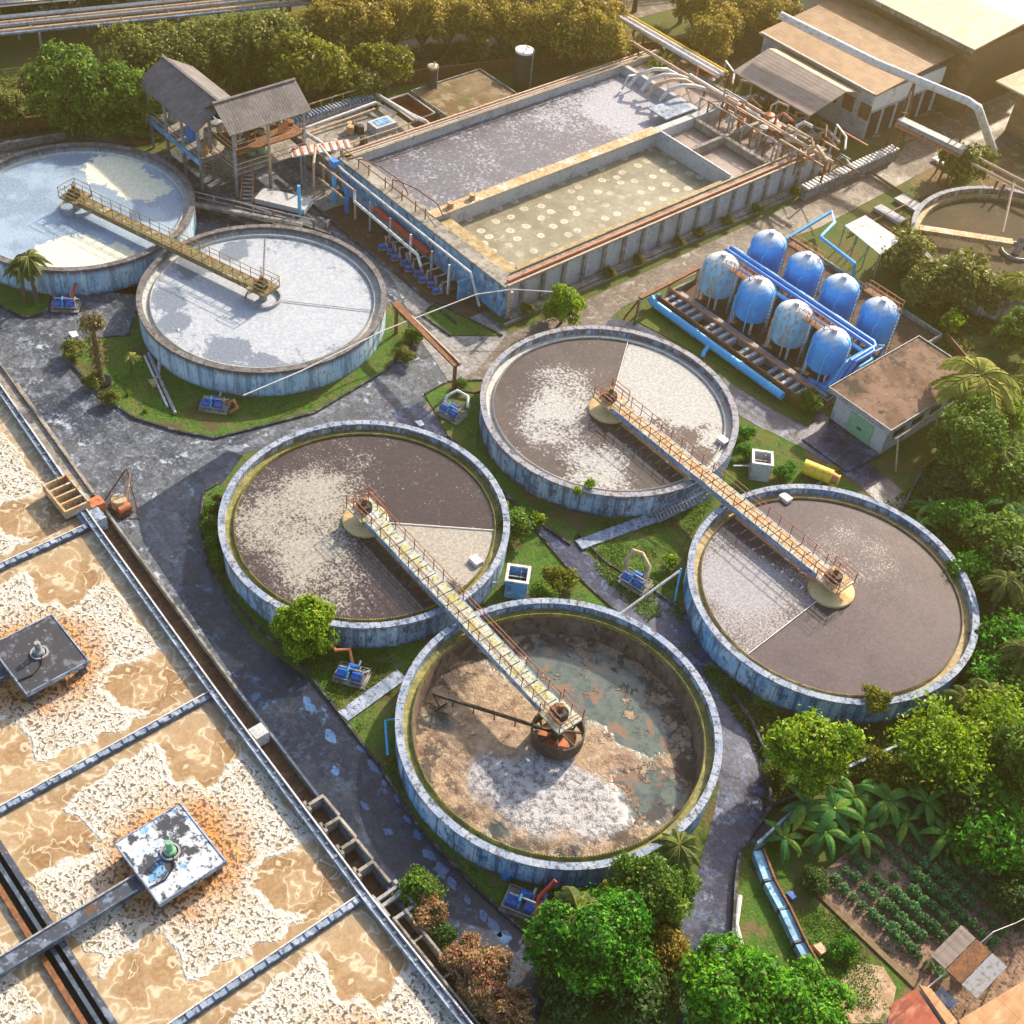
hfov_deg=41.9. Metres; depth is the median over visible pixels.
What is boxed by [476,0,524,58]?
roadside tree
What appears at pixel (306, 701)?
puddle
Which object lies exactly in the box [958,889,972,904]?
crop plant
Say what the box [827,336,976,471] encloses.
pump house
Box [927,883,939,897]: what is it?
crop plant
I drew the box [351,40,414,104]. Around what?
yellow green tree
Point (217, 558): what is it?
bush
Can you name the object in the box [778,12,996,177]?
duct
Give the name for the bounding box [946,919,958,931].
crop plant
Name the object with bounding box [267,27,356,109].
yellow green tree
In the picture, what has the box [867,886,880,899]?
crop plant
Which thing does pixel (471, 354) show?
pale pavement
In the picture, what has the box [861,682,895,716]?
bush
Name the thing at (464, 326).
lawn
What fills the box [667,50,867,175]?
blower frame
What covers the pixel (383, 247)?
pump
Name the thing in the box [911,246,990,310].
bush
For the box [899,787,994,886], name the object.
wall
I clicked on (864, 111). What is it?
window
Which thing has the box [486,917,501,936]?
puddle
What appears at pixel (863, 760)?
wall
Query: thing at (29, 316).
kerb
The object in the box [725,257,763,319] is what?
catwalk
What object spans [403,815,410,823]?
puddle
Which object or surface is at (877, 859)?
crop plant
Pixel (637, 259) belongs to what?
bush
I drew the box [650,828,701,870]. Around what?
palm tree
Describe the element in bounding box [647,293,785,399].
pipe
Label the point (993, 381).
coconut palm
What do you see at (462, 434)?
lawn
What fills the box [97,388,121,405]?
bush
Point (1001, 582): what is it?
palm tree
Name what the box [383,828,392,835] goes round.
puddle
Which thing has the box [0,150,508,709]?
yard pavement
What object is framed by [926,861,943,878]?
crop plant
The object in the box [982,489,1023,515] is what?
banana plant
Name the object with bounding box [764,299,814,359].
filter vessel
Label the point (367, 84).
roadside tree
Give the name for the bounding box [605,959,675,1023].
bush
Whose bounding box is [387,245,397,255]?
pump
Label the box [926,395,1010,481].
leafy tree
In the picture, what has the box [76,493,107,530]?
sluice block
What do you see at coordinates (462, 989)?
flowering shrub
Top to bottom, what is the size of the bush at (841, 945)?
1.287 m
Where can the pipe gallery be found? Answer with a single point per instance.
(863, 165)
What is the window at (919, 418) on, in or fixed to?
in the pump house at (885, 402)
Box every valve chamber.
[492,563,530,598]
[733,448,773,481]
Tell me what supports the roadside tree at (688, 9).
on the ground at (903, 471)
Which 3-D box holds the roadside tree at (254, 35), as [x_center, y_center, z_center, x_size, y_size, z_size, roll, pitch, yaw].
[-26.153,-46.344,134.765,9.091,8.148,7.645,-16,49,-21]
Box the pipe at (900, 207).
[849,191,931,233]
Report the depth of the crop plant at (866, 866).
78.60 m
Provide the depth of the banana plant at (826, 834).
78.54 m
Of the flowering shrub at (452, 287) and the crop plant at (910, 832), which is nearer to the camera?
the crop plant at (910, 832)
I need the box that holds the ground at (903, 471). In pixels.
[0,0,1023,1023]
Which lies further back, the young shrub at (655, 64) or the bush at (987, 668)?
the young shrub at (655, 64)
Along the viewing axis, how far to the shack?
73.26 m
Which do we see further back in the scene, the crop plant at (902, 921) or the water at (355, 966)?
the crop plant at (902, 921)
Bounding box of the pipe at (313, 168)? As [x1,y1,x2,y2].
[312,146,316,196]
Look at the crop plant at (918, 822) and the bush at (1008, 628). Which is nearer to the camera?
the crop plant at (918, 822)
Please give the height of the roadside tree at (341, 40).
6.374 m
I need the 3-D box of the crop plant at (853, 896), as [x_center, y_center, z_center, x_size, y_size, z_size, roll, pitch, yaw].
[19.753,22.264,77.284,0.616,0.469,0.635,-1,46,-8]
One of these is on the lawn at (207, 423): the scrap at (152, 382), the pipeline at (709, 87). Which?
the scrap at (152, 382)
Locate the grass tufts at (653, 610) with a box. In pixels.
[586,493,764,772]
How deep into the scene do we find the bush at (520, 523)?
94.25 m
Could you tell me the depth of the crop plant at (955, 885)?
77.95 m
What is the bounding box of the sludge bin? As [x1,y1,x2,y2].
[385,93,435,129]
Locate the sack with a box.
[414,420,424,428]
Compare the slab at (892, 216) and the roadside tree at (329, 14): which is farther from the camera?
the roadside tree at (329, 14)
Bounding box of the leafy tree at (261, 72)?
[212,50,273,91]
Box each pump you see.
[378,240,387,250]
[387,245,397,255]
[391,251,401,261]
[400,255,410,266]
[404,262,414,272]
[413,266,424,277]
[418,273,428,283]
[427,278,437,287]
[431,284,442,294]
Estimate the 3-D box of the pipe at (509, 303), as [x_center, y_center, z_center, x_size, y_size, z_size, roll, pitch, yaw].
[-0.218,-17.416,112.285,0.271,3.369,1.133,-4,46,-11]
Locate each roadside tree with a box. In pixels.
[0,2,15,28]
[0,87,28,127]
[15,63,55,105]
[34,0,89,22]
[91,16,156,69]
[120,31,189,72]
[140,17,191,45]
[150,17,223,81]
[169,37,228,88]
[191,13,253,89]
[216,6,280,87]
[242,6,314,73]
[280,7,317,37]
[305,0,364,52]
[311,24,365,67]
[334,62,390,109]
[343,0,395,45]
[384,0,419,45]
[390,0,454,59]
[430,0,470,56]
[454,0,499,55]
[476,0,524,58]
[501,0,546,48]
[524,0,577,66]
[543,0,610,76]
[563,0,629,61]
[571,9,635,68]
[632,0,644,11]
[665,0,684,23]
[672,0,713,30]
[686,12,734,73]
[690,0,748,57]
[728,0,768,46]
[758,0,804,31]
[759,0,796,38]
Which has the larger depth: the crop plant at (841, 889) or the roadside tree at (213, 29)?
the roadside tree at (213, 29)
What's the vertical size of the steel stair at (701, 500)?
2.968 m
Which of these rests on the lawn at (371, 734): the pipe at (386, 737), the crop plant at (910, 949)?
the pipe at (386, 737)
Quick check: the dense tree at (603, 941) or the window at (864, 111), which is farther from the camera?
the window at (864, 111)
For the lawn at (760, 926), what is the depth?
76.21 m
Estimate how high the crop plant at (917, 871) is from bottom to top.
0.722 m
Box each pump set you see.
[51,283,81,312]
[198,391,238,414]
[322,642,371,689]
[435,389,469,425]
[498,879,556,922]
[616,549,652,596]
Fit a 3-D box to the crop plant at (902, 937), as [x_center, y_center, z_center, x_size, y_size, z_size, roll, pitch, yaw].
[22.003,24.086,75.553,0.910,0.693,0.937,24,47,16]
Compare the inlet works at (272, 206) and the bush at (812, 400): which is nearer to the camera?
the bush at (812, 400)
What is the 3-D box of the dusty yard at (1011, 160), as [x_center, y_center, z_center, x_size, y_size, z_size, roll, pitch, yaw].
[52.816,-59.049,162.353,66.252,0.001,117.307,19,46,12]
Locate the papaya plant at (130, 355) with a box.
[123,352,142,374]
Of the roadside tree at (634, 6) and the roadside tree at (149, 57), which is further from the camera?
the roadside tree at (634, 6)
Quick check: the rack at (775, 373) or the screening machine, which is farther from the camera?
the rack at (775, 373)
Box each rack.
[318,145,479,306]
[656,288,814,409]
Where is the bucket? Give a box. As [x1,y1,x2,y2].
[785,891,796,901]
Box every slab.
[338,670,404,721]
[575,513,656,549]
[873,204,906,225]
[893,193,919,211]
[931,156,943,165]
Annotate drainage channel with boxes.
[751,848,852,1023]
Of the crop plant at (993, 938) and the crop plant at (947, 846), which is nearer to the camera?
the crop plant at (993, 938)
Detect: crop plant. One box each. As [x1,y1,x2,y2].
[829,872,841,885]
[837,883,850,895]
[842,866,850,875]
[848,871,860,882]
[848,892,857,902]
[851,855,863,866]
[856,901,866,909]
[859,881,870,893]
[860,863,870,873]
[865,907,877,919]
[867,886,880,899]
[869,852,880,863]
[871,872,881,882]
[872,913,886,926]
[874,897,891,910]
[879,879,889,889]
[882,843,893,853]
[883,827,893,837]
[884,921,900,938]
[885,902,899,915]
[886,883,902,899]
[889,870,899,879]
[892,853,902,863]
[892,930,908,946]
[894,911,907,926]
[895,893,911,908]
[901,862,909,871]
[903,843,912,853]
[903,919,917,934]
[904,940,917,955]
[906,827,912,836]
[906,883,921,897]
[908,865,923,880]
[908,900,921,914]
[910,851,921,862]
[913,819,922,827]
[913,928,928,942]
[914,911,929,925]
[914,951,922,960]
[916,856,932,871]
[917,874,932,888]
[917,893,930,907]
[920,842,930,852]
[922,958,934,969]
[925,918,940,933]
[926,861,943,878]
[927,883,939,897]
[927,901,938,913]
[930,834,938,842]
[933,849,945,862]
[934,908,949,922]
[934,966,947,979]
[936,871,951,885]
[936,888,952,905]
[936,929,948,941]
[938,855,953,870]
[943,843,950,850]
[945,864,961,877]
[945,879,962,897]
[946,899,960,912]
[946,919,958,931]
[956,870,970,883]
[957,909,968,921]
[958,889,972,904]
[963,917,978,928]
[967,900,975,909]
[976,927,986,938]
[977,871,990,884]
[978,889,989,901]
[978,907,989,917]
[987,934,999,946]
[988,917,998,927]
[996,926,1008,936]
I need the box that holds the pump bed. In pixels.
[323,201,488,316]
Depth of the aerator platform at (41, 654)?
82.14 m
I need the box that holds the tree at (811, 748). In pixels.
[759,704,874,799]
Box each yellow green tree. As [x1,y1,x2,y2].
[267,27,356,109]
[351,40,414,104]
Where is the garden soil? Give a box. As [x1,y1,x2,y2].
[825,790,1023,1014]
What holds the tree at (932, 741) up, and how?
on the ground at (903, 471)
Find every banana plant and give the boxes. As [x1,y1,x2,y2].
[753,819,805,864]
[781,783,832,832]
[798,819,852,859]
[803,781,864,835]
[831,775,876,824]
[841,811,885,857]
[854,781,910,828]
[884,808,925,847]
[906,783,946,826]
[908,496,948,522]
[912,513,938,529]
[918,815,961,868]
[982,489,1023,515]
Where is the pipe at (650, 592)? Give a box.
[620,570,679,613]
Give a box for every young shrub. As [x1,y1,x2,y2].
[528,509,548,528]
[572,485,583,495]
[583,477,597,489]
[647,47,674,72]
[662,553,679,568]
[939,306,968,332]
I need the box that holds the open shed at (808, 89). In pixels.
[732,48,861,140]
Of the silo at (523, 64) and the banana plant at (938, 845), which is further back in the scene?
the silo at (523, 64)
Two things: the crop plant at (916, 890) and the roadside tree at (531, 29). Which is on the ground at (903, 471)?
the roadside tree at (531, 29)
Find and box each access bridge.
[57,178,279,297]
[346,486,584,734]
[593,378,857,594]
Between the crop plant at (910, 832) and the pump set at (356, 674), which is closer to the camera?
the crop plant at (910, 832)
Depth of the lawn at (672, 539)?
96.02 m
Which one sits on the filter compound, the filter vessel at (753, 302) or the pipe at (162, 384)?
the filter vessel at (753, 302)
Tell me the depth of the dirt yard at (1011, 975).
74.59 m
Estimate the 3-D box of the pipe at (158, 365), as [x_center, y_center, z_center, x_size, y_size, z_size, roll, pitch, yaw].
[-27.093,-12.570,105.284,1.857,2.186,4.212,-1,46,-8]
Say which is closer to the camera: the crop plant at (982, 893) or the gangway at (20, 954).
the gangway at (20, 954)
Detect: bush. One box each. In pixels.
[59,337,86,361]
[79,369,102,389]
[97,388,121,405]
[197,514,217,535]
[202,499,220,517]
[202,530,220,550]
[209,549,224,569]
[391,863,449,911]
[393,344,416,364]
[402,326,424,346]
[425,921,459,950]
[451,377,468,389]
[495,506,535,543]
[520,301,536,314]
[528,578,560,597]
[532,962,594,1023]
[538,564,578,590]
[597,878,609,891]
[603,266,617,277]
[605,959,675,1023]
[632,252,646,265]
[641,924,694,976]
[672,234,686,247]
[692,227,706,237]
[720,213,735,224]
[734,442,759,464]
[736,425,757,443]
[750,202,766,212]
[759,760,790,783]
[772,459,796,482]
[789,184,800,194]
[793,387,826,412]
[800,863,830,897]
[825,463,842,475]
[826,931,860,962]
[856,743,908,789]
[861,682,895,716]
[878,220,936,275]
[896,755,948,795]
[899,268,958,310]
[911,225,940,255]
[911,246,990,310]
[920,461,973,501]
[927,496,989,539]
[934,142,1001,185]
[939,770,997,828]
[944,547,1009,591]
[945,772,1023,872]
[952,260,1022,315]
[957,506,1023,557]
[961,646,1020,694]
[968,606,1023,663]
[969,827,1023,884]
[979,877,1023,928]
[981,452,1023,502]
[987,543,1023,600]
[998,667,1023,717]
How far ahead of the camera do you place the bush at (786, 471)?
101.73 m
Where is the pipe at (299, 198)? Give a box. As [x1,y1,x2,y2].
[297,185,300,217]
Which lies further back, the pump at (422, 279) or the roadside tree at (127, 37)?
the roadside tree at (127, 37)
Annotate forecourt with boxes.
[802,411,880,470]
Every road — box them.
[0,0,675,158]
[2,0,99,19]
[136,451,551,1023]
[423,93,1023,419]
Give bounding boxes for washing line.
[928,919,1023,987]
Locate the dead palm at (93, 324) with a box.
[76,311,112,387]
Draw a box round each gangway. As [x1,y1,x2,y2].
[0,664,9,682]
[0,874,143,978]
[916,225,1013,248]
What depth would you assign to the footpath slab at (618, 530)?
96.74 m
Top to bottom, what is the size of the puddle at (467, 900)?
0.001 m
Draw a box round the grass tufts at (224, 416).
[82,329,404,424]
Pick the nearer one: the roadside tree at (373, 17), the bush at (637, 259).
the bush at (637, 259)
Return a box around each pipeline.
[530,0,729,88]
[613,40,852,182]
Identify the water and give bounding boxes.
[0,397,82,561]
[0,530,205,803]
[0,700,356,1023]
[0,896,79,1023]
[188,903,457,1023]
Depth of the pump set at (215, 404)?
102.02 m
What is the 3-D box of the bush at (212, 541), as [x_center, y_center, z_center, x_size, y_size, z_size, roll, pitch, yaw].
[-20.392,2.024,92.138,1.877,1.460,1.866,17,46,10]
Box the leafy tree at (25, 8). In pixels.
[4,1,65,26]
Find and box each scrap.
[68,331,78,338]
[148,379,157,387]
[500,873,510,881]
[812,942,826,956]
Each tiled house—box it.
[883,988,939,1023]
[918,984,958,1023]
[958,981,1023,1023]
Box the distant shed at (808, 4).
[759,0,827,29]
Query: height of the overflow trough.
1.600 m
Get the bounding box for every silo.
[427,62,438,89]
[512,45,533,93]
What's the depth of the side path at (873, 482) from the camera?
106.56 m
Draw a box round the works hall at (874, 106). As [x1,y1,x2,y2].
[759,0,954,139]
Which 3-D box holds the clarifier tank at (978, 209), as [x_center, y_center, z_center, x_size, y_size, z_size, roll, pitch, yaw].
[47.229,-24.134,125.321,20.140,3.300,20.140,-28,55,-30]
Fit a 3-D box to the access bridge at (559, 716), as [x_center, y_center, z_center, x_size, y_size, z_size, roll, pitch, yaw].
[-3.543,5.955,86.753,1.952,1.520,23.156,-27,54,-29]
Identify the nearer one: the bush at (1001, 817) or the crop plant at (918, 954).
the crop plant at (918, 954)
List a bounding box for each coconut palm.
[928,356,1021,415]
[996,271,1023,302]
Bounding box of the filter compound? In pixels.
[673,235,943,407]
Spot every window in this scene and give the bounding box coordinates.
[841,93,855,111]
[857,102,871,120]
[892,425,905,437]
[911,413,924,425]
[929,404,941,414]
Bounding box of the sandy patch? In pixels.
[841,962,895,1022]
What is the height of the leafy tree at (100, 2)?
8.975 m
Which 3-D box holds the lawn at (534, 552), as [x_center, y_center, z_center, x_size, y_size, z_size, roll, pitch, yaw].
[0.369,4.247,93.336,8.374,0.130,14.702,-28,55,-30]
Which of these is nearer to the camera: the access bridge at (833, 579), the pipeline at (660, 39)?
the access bridge at (833, 579)
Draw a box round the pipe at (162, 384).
[147,352,176,414]
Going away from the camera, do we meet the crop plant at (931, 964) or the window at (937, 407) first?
the crop plant at (931, 964)
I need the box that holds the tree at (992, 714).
[949,680,1023,764]
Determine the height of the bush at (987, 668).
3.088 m
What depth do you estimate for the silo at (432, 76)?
135.51 m
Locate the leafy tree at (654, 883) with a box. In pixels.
[604,847,693,934]
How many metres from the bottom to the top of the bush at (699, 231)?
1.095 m
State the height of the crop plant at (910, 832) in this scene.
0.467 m
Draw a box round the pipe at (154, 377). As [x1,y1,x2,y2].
[144,355,168,407]
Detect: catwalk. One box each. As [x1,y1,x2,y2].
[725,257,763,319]
[787,234,825,261]
[796,305,838,366]
[863,280,904,310]
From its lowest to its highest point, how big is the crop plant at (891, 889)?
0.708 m
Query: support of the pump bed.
on the ground at (903, 471)
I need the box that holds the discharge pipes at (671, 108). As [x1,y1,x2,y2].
[621,67,709,119]
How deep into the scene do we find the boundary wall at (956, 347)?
115.06 m
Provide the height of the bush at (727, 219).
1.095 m
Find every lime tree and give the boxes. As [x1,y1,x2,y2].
[939,419,1000,473]
[1001,390,1023,433]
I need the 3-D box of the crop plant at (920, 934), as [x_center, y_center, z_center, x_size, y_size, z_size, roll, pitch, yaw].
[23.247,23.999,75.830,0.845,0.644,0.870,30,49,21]
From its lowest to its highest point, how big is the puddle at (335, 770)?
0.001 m
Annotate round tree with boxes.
[268,591,339,665]
[540,282,586,325]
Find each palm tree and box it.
[2,263,43,302]
[7,249,52,302]
[540,886,599,958]
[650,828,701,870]
[939,685,978,718]
[963,678,1009,724]
[976,569,1023,617]
[991,446,1018,475]
[995,638,1023,674]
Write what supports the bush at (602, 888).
on the ground at (903, 471)
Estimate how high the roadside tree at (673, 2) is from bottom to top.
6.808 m
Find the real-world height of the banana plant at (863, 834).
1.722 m
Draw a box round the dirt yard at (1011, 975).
[953,945,1023,1021]
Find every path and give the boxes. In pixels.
[391,401,768,1023]
[604,318,920,514]
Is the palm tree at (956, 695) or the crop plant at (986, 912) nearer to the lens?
the crop plant at (986, 912)
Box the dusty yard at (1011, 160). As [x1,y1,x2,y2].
[665,26,1023,189]
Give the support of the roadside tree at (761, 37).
on the ground at (903, 471)
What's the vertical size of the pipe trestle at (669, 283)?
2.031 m
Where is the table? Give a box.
[935,987,957,1010]
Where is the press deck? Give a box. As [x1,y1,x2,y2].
[290,88,429,181]
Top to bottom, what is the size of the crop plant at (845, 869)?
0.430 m
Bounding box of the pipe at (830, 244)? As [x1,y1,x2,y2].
[785,209,856,277]
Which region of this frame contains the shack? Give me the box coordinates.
[923,925,1006,1010]
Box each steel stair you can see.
[240,160,253,207]
[654,478,712,522]
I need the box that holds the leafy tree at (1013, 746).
[977,716,1023,810]
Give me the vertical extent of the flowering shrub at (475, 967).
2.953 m
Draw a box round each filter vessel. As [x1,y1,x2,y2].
[693,251,740,310]
[728,275,776,334]
[743,229,788,284]
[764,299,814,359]
[778,251,825,305]
[800,326,853,384]
[813,273,861,327]
[851,297,901,354]
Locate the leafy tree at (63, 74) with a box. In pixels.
[21,38,115,139]
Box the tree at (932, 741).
[883,683,999,797]
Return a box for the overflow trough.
[0,362,487,1023]
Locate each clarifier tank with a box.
[0,142,196,295]
[136,224,386,395]
[218,420,509,647]
[395,598,722,887]
[479,325,738,517]
[683,484,979,724]
[909,186,1023,323]
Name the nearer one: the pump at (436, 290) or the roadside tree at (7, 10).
the pump at (436, 290)
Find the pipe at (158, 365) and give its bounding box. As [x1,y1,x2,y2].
[156,328,178,378]
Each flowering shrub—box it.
[209,493,222,501]
[409,889,448,934]
[438,928,483,983]
[445,283,455,291]
[455,977,486,1012]
[458,939,514,1002]
[464,974,535,1023]
[489,1000,537,1023]
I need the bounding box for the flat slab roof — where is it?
[410,68,516,121]
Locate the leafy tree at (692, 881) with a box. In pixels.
[661,864,703,921]
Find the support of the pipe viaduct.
on the ground at (903, 471)
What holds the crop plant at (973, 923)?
on the garden soil
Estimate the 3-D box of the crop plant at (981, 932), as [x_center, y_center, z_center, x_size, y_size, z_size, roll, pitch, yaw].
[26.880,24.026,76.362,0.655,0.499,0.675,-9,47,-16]
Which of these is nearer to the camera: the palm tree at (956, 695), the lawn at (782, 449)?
the palm tree at (956, 695)
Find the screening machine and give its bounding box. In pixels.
[89,468,139,518]
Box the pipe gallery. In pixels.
[799,117,1023,200]
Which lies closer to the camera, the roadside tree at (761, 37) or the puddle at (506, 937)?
the puddle at (506, 937)
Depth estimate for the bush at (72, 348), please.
104.50 m
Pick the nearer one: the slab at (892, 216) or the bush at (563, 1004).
the bush at (563, 1004)
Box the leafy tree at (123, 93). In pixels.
[77,59,162,143]
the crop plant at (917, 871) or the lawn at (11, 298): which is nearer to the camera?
the crop plant at (917, 871)
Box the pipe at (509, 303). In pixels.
[506,291,513,315]
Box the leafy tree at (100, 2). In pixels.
[71,0,125,11]
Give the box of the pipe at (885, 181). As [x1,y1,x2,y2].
[870,171,901,192]
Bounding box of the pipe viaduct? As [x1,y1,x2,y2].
[0,0,541,51]
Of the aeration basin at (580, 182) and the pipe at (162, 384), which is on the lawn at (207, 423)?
the pipe at (162, 384)
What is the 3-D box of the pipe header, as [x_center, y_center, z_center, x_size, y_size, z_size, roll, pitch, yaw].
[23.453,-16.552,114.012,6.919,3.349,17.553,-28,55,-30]
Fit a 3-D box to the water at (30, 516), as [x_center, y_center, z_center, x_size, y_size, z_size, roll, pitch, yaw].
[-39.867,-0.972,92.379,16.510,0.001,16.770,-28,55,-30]
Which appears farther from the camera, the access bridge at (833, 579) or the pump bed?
the pump bed
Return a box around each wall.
[0,36,728,134]
[0,132,65,150]
[730,693,773,951]
[752,801,801,852]
[772,794,797,808]
[848,740,905,768]
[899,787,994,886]
[900,469,922,511]
[921,332,968,474]
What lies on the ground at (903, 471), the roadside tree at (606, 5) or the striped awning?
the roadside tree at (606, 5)
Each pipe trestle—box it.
[391,300,480,393]
[625,266,700,322]
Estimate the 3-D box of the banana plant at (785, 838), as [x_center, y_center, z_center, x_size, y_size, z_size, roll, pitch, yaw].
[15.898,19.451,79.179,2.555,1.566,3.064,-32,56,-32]
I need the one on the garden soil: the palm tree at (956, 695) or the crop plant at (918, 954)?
the crop plant at (918, 954)
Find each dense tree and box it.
[522,882,662,1004]
[673,924,812,1023]
[780,953,861,1023]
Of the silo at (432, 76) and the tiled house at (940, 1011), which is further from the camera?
the silo at (432, 76)
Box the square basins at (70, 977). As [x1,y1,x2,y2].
[0,383,472,1023]
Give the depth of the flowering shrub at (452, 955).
71.46 m
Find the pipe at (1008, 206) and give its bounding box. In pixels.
[1001,182,1014,233]
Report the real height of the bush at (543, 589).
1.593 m
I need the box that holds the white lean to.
[838,215,899,277]
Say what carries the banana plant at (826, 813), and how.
on the ground at (903, 471)
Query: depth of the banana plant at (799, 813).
79.59 m
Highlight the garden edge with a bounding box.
[815,892,920,991]
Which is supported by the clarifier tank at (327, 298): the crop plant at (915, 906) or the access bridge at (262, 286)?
the access bridge at (262, 286)
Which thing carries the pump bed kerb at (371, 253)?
on the yard pavement at (104, 444)
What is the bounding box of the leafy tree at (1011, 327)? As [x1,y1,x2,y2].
[991,305,1023,353]
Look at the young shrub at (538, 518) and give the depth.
95.98 m
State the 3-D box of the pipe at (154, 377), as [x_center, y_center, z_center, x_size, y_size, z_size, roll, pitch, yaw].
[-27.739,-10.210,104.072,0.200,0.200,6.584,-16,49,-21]
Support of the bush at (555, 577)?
on the lawn at (534, 552)
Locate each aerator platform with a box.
[0,614,89,702]
[114,802,226,910]
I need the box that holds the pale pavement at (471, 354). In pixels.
[302,166,506,379]
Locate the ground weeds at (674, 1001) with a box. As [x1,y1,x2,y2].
[524,911,684,1023]
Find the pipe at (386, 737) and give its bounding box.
[384,718,394,754]
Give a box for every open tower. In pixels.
[140,55,248,190]
[203,78,311,197]
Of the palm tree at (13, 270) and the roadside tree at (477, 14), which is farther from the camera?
the roadside tree at (477, 14)
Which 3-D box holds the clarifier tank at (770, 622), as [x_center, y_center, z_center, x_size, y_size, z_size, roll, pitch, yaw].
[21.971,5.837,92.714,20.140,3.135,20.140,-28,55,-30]
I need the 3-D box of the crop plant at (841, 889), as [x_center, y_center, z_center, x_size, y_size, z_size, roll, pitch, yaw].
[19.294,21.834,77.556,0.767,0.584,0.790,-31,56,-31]
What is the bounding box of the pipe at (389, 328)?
[243,289,552,395]
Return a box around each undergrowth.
[0,37,594,142]
[753,816,1022,1012]
[842,373,1023,818]
[889,267,1023,394]
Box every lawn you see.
[0,283,49,315]
[72,305,408,435]
[201,485,561,948]
[425,381,578,542]
[426,303,499,335]
[481,498,610,608]
[538,913,682,1023]
[581,492,799,818]
[640,307,813,422]
[718,422,862,494]
[735,845,913,1001]
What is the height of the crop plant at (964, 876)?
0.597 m
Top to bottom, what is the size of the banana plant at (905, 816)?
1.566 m
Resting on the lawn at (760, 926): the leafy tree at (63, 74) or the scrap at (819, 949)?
the scrap at (819, 949)
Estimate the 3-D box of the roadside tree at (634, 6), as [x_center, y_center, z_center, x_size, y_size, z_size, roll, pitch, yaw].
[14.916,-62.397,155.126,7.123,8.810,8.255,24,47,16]
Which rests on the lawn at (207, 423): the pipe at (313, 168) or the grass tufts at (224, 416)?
the grass tufts at (224, 416)
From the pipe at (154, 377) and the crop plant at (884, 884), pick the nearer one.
the crop plant at (884, 884)
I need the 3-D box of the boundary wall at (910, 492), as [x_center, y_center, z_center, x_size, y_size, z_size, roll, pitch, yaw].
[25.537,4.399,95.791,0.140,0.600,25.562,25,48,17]
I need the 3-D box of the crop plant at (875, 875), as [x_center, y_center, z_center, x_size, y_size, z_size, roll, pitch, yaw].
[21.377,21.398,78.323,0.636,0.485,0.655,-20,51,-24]
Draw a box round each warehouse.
[850,0,1023,113]
[995,69,1023,140]
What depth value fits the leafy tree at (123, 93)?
123.82 m
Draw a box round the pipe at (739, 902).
[735,895,743,945]
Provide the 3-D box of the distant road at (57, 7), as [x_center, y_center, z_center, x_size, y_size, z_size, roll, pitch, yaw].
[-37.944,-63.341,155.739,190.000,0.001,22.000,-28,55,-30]
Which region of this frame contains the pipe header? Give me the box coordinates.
[725,245,884,395]
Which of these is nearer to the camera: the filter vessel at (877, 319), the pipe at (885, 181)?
the filter vessel at (877, 319)
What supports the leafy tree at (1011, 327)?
on the ground at (903, 471)
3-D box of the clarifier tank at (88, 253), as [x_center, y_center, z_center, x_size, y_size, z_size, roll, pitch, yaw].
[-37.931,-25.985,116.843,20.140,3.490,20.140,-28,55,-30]
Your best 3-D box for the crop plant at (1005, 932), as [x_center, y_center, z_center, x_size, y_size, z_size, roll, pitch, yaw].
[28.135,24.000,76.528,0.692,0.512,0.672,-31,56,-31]
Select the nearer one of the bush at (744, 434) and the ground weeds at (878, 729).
the ground weeds at (878, 729)
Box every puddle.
[303,696,310,706]
[325,729,335,742]
[331,766,338,775]
[357,745,365,752]
[360,801,368,809]
[367,760,382,774]
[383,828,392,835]
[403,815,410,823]
[413,829,420,839]
[422,849,436,859]
[434,861,448,879]
[447,876,456,890]
[464,895,470,904]
[479,909,487,921]
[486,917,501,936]
[497,930,511,943]
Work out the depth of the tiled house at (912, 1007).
70.09 m
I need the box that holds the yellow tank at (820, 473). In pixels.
[801,459,840,484]
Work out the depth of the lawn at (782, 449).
103.64 m
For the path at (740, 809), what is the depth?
83.09 m
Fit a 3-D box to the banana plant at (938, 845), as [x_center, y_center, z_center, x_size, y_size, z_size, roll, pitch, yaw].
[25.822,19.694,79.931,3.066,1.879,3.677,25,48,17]
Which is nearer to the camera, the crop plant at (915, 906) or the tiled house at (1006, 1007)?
the tiled house at (1006, 1007)
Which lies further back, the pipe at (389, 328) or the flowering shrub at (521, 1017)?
the pipe at (389, 328)
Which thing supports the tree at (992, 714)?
on the ground at (903, 471)
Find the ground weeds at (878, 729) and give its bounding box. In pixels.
[728,694,963,804]
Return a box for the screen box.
[42,474,90,521]
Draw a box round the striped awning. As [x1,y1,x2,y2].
[289,139,350,184]
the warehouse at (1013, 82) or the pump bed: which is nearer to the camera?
the pump bed
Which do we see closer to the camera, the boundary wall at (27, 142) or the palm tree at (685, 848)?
the palm tree at (685, 848)
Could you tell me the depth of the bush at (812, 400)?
107.55 m
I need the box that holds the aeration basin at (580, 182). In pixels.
[337,49,826,326]
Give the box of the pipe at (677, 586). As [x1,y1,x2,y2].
[674,568,681,601]
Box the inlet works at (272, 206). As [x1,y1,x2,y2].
[194,187,330,235]
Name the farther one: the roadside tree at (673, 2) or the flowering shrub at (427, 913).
the roadside tree at (673, 2)
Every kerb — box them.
[0,296,52,318]
[70,307,412,439]
[198,482,557,959]
[311,204,457,323]
[421,301,502,336]
[424,379,570,545]
[504,494,618,611]
[577,533,765,741]
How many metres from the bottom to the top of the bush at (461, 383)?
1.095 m

